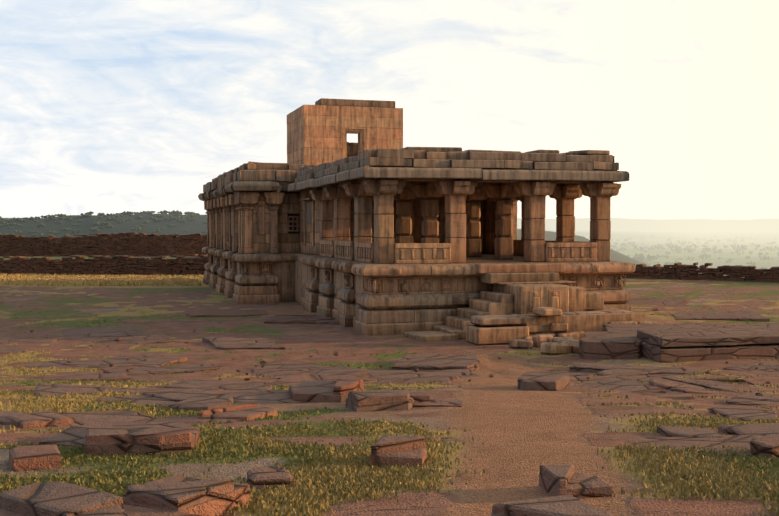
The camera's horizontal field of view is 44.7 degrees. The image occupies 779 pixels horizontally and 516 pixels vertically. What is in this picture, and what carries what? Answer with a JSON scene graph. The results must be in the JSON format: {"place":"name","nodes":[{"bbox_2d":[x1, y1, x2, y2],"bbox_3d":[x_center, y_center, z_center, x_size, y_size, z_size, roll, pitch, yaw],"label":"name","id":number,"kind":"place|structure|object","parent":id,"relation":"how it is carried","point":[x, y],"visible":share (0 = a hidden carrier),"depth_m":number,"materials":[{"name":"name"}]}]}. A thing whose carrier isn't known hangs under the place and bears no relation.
{"place":"outdoors","nodes":[
{"label":"outdoors","id":0,"kind":"place"},
{"bbox_2d":[0,214,778,515],"bbox_3d":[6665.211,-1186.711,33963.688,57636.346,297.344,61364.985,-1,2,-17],"label":"ground","id":1,"kind":"structure","parent":0,"point":[522,436],"depth_m":16.08,"materials":[{"name":"brown soil"}]},
{"bbox_2d":[0,273,203,285],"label":"dry grass belt","id":2,"kind":"object","parent":1,"relation":"on","point":[32,279],"visible":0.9,"depth_m":45.38,"materials":[{"name":"yellow plant"}]},
{"bbox_2d":[0,297,778,515],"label":"rock outcrops","id":3,"kind":"object","parent":1,"relation":"on","point":[124,432],"visible":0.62,"depth_m":11.18,"materials":[{"name":"brown stone"}]},
{"bbox_2d":[0,232,778,282],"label":"enclosure walls","id":4,"kind":"structure","parent":1,"relation":"on","point":[100,247],"depth_m":51.81,"materials":[{"name":"stone"}]},
{"bbox_2d":[0,210,778,268],"bbox_3d":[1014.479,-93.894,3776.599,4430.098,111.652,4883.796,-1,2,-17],"label":"trees","id":5,"kind":"object","parent":1,"relation":"on","point":[180,218],"visible":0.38,"depth_m":1330.93,"materials":[{"name":"green plant"}]},
{"bbox_2d":[0,309,778,515],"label":"grass tufts","id":6,"kind":"object","parent":1,"relation":"on","point":[708,461],"visible":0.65,"depth_m":7.18,"materials":[{"name":"green plant"}]},
{"bbox_2d":[198,98,635,335],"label":"temple","id":7,"kind":"structure","parent":1,"relation":"on","point":[377,229],"depth_m":26.71,"materials":[{"name":"stone"}]},
{"bbox_2d":[404,263,656,354],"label":"entrance steps","id":8,"kind":"structure","parent":1,"relation":"on","point":[525,305],"depth_m":22.75,"materials":[{"name":"stone"}]},
{"bbox_2d":[0,0,778,219],"label":"sky","id":9,"kind":"structure","parent":0,"point":[107,106],"materials":[{"name":"white"}]}
]}

